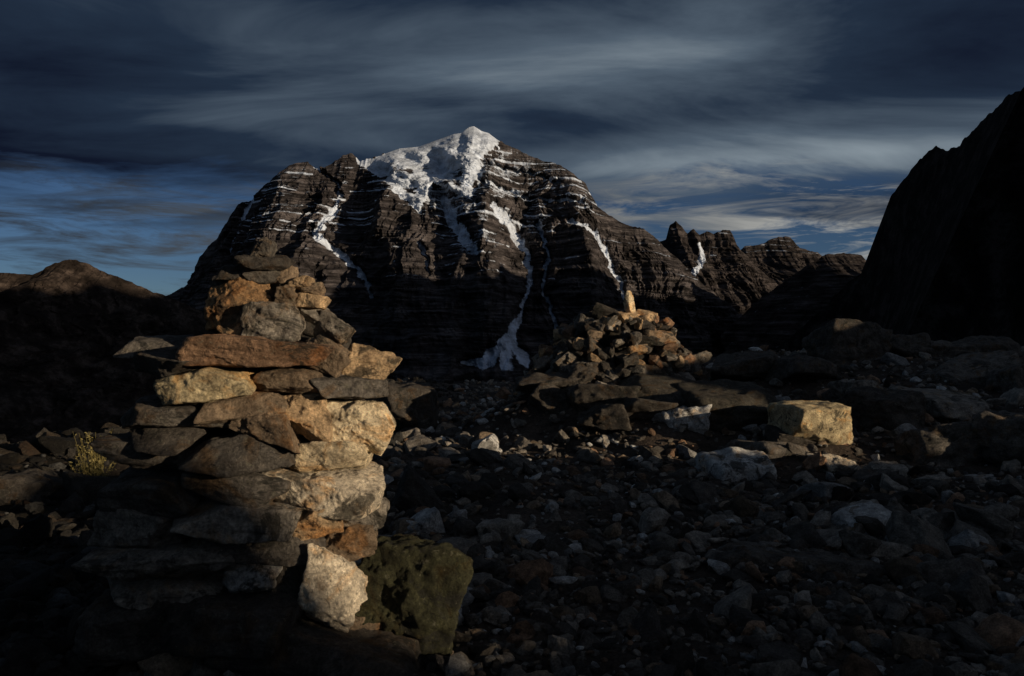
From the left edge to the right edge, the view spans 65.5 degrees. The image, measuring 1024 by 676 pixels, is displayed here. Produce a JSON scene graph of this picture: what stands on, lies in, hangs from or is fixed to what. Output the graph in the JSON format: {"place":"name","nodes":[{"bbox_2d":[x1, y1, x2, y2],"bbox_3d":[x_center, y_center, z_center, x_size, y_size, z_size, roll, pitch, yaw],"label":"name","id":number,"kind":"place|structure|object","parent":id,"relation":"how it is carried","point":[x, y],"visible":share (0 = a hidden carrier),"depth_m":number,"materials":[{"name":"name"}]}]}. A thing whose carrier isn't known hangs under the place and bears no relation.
{"place":"outdoors","nodes":[
{"label":"outdoors","id":0,"kind":"place"},
{"bbox_2d":[0,259,213,443],"bbox_3d":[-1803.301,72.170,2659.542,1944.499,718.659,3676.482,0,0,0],"label":"hill","id":1,"kind":"structure","parent":0,"point":[69,328],"depth_m":2574.52,"materials":[{"name":"brown stone"}]},
{"bbox_2d":[167,126,741,382],"bbox_3d":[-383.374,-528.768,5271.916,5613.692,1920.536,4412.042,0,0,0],"label":"mountain","id":2,"kind":"structure","parent":0,"point":[474,253],"depth_m":4795.47,"materials":[{"name":"stone"}]},
{"bbox_2d":[0,349,1023,675],"bbox_3d":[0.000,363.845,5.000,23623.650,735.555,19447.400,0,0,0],"label":"ground","id":3,"kind":"structure","parent":0,"point":[530,430],"depth_m":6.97,"materials":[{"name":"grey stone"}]},
{"bbox_2d":[0,468,64,502],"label":"boulder","id":4,"kind":"object","parent":3,"relation":"on","point":[33,485],"visible":0.51,"depth_m":7.16,"materials":[{"name":"stone"}]},
{"bbox_2d":[69,428,116,476],"bbox_3d":[-3.994,1.195,7.604,0.409,0.664,0.415,0,0,0],"label":"shrub","id":5,"kind":"object","parent":3,"relation":"on","point":[90,470],"visible":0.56,"depth_m":7.55,"materials":[{"name":"green plant"}]},
{"bbox_2d":[71,237,401,666],"bbox_3d":[-1.303,0.538,3.972,1.596,2.020,1.479,0,0,0],"label":"stone cairn","id":6,"kind":"object","parent":3,"relation":"on","point":[243,504],"visible":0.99,"depth_m":3.43,"materials":[{"name":"brown stone"}]},
{"bbox_2d":[203,616,423,675],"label":"rock slab","id":7,"kind":"object","parent":3,"relation":"on","point":[310,647],"visible":0.45,"depth_m":3.32,"materials":[{"name":"stone"}]},
{"bbox_2d":[378,381,439,428],"bbox_3d":[-1.671,1.120,13.031,0.972,0.851,1.454,0,0,0],"label":"boulder","id":8,"kind":"object","parent":3,"relation":"on","point":[411,404],"visible":0.83,"depth_m":12.48,"materials":[{"name":"stone"}]},
{"bbox_2d":[355,534,473,655],"bbox_3d":[-0.494,1.332,3.748,0.642,0.816,0.510,0,0,0],"label":"boulder","id":9,"kind":"object","parent":3,"relation":"on","point":[416,588],"visible":0.66,"depth_m":3.56,"materials":[{"name":"stone"}]},
{"bbox_2d":[403,520,429,534],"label":"boulder","id":10,"kind":"object","parent":3,"relation":"on","point":[416,528],"visible":0.2,"depth_m":6.11,"materials":[{"name":"stone"}]},
{"bbox_2d":[0,346,1023,675],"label":"scree stones","id":11,"kind":"object","parent":3,"relation":"on","point":[974,586],"visible":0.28,"depth_m":4.93,"materials":[{"name":"grey stone"}]},
{"bbox_2d":[16,345,1023,558],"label":"scree rocks","id":12,"kind":"object","parent":3,"relation":"on","point":[414,488],"visible":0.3,"depth_m":7.07,"materials":[{"name":"stone"}]},
{"bbox_2d":[514,534,577,546],"bbox_3d":[0.274,1.581,5.802,0.577,0.252,0.408,0,0,16],"label":"rock slab","id":13,"kind":"object","parent":3,"relation":"on","point":[532,538],"visible":0.12,"depth_m":5.86,"materials":[{"name":"stone"}]},
{"bbox_2d":[527,382,570,412],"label":"boulder","id":14,"kind":"object","parent":3,"relation":"on","point":[549,397],"visible":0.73,"depth_m":11.29,"materials":[{"name":"stone"}]},
{"bbox_2d":[562,383,640,411],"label":"boulder","id":15,"kind":"object","parent":3,"relation":"on","point":[583,397],"visible":0.56,"depth_m":10.92,"materials":[{"name":"stone"}]},
{"bbox_2d":[577,404,631,430],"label":"boulder","id":16,"kind":"object","parent":3,"relation":"on","point":[608,417],"visible":1,"depth_m":10.30,"materials":[{"name":"stone"}]},
{"bbox_2d":[508,290,711,400],"bbox_3d":[1.581,0.230,12.699,3.318,1.952,2.838,0,0,0],"label":"stone cairn","id":17,"kind":"object","parent":3,"relation":"on","point":[601,343],"visible":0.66,"depth_m":12.02,"materials":[{"name":"brown stone"}]},
{"bbox_2d":[515,371,578,392],"bbox_3d":[0.596,0.678,12.054,1.111,0.363,1.240,0,0,0],"label":"rock slab","id":18,"kind":"object","parent":17,"relation":"on","point":[529,383],"visible":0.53,"depth_m":11.59,"materials":[{"name":"stone"}]},
{"bbox_2d":[623,397,679,419],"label":"boulder","id":19,"kind":"object","parent":3,"relation":"on","point":[641,409],"visible":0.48,"depth_m":10.37,"materials":[{"name":"stone"}]},
{"bbox_2d":[616,374,694,406],"bbox_3d":[2.326,0.760,11.103,1.820,0.485,1.340,0,0,0],"label":"rock slab","id":20,"kind":"object","parent":3,"relation":"on","point":[658,387],"visible":0.45,"depth_m":10.96,"materials":[{"name":"stone"}]},
{"bbox_2d":[661,404,711,434],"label":"boulder","id":21,"kind":"object","parent":3,"relation":"on","point":[695,418],"visible":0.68,"depth_m":10.12,"materials":[{"name":"stone"}]},
{"bbox_2d":[674,379,777,431],"bbox_3d":[2.952,1.007,10.666,1.453,0.875,1.120,0,0,0],"label":"boulder","id":22,"kind":"object","parent":3,"relation":"on","point":[738,405],"visible":0.44,"depth_m":10.25,"materials":[{"name":"stone"}]},
{"bbox_2d":[695,447,776,481],"bbox_3d":[2.448,1.516,8.623,0.767,0.634,0.703,0,0,-11],"label":"boulder","id":23,"kind":"object","parent":3,"relation":"on","point":[737,464],"visible":0.41,"depth_m":8.44,"materials":[{"name":"stone"}]},
{"bbox_2d":[709,351,778,381],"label":"boulder","id":24,"kind":"object","parent":3,"relation":"on","point":[746,366],"visible":0.72,"depth_m":15.41,"materials":[{"name":"stone"}]},
{"bbox_2d":[752,501,771,508],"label":"boulder","id":25,"kind":"object","parent":3,"relation":"on","point":[763,506],"visible":0.1,"depth_m":7.05,"materials":[{"name":"stone"}]},
{"bbox_2d":[722,439,810,460],"bbox_3d":[3.273,1.435,9.516,1.359,0.478,0.978,0,0,-26],"label":"rock slab","id":26,"kind":"object","parent":3,"relation":"on","point":[778,451],"visible":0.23,"depth_m":9.14,"materials":[{"name":"stone"}]},
{"bbox_2d":[715,541,886,577],"bbox_3d":[1.739,1.583,5.374,1.387,0.389,0.628,0,0,0],"label":"rock slab","id":27,"kind":"object","parent":3,"relation":"on","point":[822,561],"visible":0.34,"depth_m":5.18,"materials":[{"name":"stone"}]},
{"bbox_2d":[765,355,837,383],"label":"boulder","id":28,"kind":"object","parent":3,"relation":"on","point":[795,368],"visible":0.84,"depth_m":14.67,"materials":[{"name":"stone"}]},
{"bbox_2d":[767,400,853,444],"bbox_3d":[3.597,1.052,9.611,0.824,0.561,0.696,0,0,-14],"label":"stone block","id":29,"kind":"object","parent":3,"relation":"on","point":[820,421],"depth_m":9.34,"materials":[{"name":"beige stone"}]},
{"bbox_2d":[821,453,860,473],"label":"boulder","id":30,"kind":"object","parent":3,"relation":"on","point":[834,464],"visible":0.32,"depth_m":8.49,"materials":[{"name":"stone"}]},
{"bbox_2d":[826,522,865,533],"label":"boulder","id":31,"kind":"object","parent":3,"relation":"on","point":[858,527],"visible":0.06,"depth_m":5.91,"materials":[{"name":"stone"}]},
{"bbox_2d":[802,318,892,364],"bbox_3d":[7.152,0.284,17.041,1.649,1.390,1.276,0,0,-8],"label":"boulder","id":32,"kind":"object","parent":3,"relation":"on","point":[837,341],"visible":0.77,"depth_m":16.52,"materials":[{"name":"stone"}]},
{"bbox_2d":[827,380,882,397],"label":"boulder","id":33,"kind":"object","parent":3,"relation":"on","point":[839,388],"visible":0.45,"depth_m":12.84,"materials":[{"name":"stone"}]},
{"bbox_2d":[850,468,891,481],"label":"boulder","id":34,"kind":"object","parent":3,"relation":"on","point":[860,475],"visible":0.25,"depth_m":8.09,"materials":[{"name":"stone"}]},
{"bbox_2d":[836,385,926,431],"bbox_3d":[5.099,1.045,10.968,1.189,0.756,1.195,0,0,0],"label":"boulder","id":35,"kind":"object","parent":3,"relation":"on","point":[872,407],"visible":0.82,"depth_m":10.71,"materials":[{"name":"stone"}]},
{"bbox_2d":[889,332,933,357],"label":"boulder","id":36,"kind":"object","parent":3,"relation":"on","point":[904,346],"visible":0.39,"depth_m":17.00,"materials":[{"name":"stone"}]},
{"bbox_2d":[888,386,989,418],"bbox_3d":[6.241,0.957,11.488,1.392,0.498,1.177,0,0,0],"label":"rock slab","id":37,"kind":"object","parent":3,"relation":"on","point":[939,403],"visible":0.62,"depth_m":11.10,"materials":[{"name":"stone"}]},
{"bbox_2d":[893,421,987,467],"bbox_3d":[5.134,1.348,9.423,1.199,0.792,1.179,0,0,0],"label":"boulder","id":38,"kind":"object","parent":3,"relation":"on","point":[953,444],"visible":0.58,"depth_m":8.94,"materials":[{"name":"stone"}]},
{"bbox_2d":[931,340,978,358],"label":"boulder","id":39,"kind":"object","parent":3,"relation":"on","point":[943,349],"visible":0.33,"depth_m":17.33,"materials":[{"name":"stone"}]},
{"bbox_2d":[916,349,1021,382],"bbox_3d":[8.089,0.605,14.001,1.585,0.808,0.978,0,0,0],"label":"boulder","id":40,"kind":"object","parent":3,"relation":"on","point":[975,366],"visible":0.52,"depth_m":13.87,"materials":[{"name":"stone"}]},
{"bbox_2d":[954,474,995,481],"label":"boulder","id":41,"kind":"object","parent":3,"relation":"on","point":[989,477],"visible":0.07,"depth_m":8.17,"materials":[{"name":"stone"}]},
{"bbox_2d":[951,335,1022,354],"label":"boulder","id":42,"kind":"object","parent":3,"relation":"on","point":[983,343],"visible":0.4,"depth_m":17.82,"materials":[{"name":"stone"}]},
{"bbox_2d":[966,410,1023,464],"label":"boulder","id":43,"kind":"object","parent":3,"relation":"on","point":[1000,435],"visible":0.61,"depth_m":8.74,"materials":[{"name":"stone"}]},
{"bbox_2d":[984,364,1023,392],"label":"boulder","id":44,"kind":"object","parent":3,"relation":"on","point":[1005,379],"visible":0.68,"depth_m":12.67,"materials":[{"name":"stone"}]},
{"bbox_2d":[0,0,1023,295],"label":"sky","id":45,"kind":"structure","parent":0,"point":[132,132],"materials":[{"name":"blue"}]},
{"bbox_2d":[660,221,777,314],"bbox_3d":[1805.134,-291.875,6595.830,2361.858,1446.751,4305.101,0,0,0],"label":"rocky peak","id":46,"kind":"structure","parent":0,"point":[721,265],"depth_m":6509.23,"materials":[{"name":"stone"}]},
{"bbox_2d":[741,236,821,284],"bbox_3d":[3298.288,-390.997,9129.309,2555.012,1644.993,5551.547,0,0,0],"label":"mountain","id":47,"kind":"structure","parent":0,"point":[779,260],"depth_m":9297.55,"materials":[{"name":"stone"}]},
{"bbox_2d":[717,253,865,351],"bbox_3d":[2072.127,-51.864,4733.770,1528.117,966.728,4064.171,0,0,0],"label":"mountain ridge","id":48,"kind":"structure","parent":0,"point":[778,315],"depth_m":4811.84,"materials":[{"name":"grey stone"}]},
{"bbox_2d":[771,87,1023,351],"bbox_3d":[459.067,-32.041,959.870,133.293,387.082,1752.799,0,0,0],"label":"mountain slope","id":49,"kind":"structure","parent":0,"point":[945,260],"depth_m":746.77,"materials":[{"name":"black stone"}]}
]}

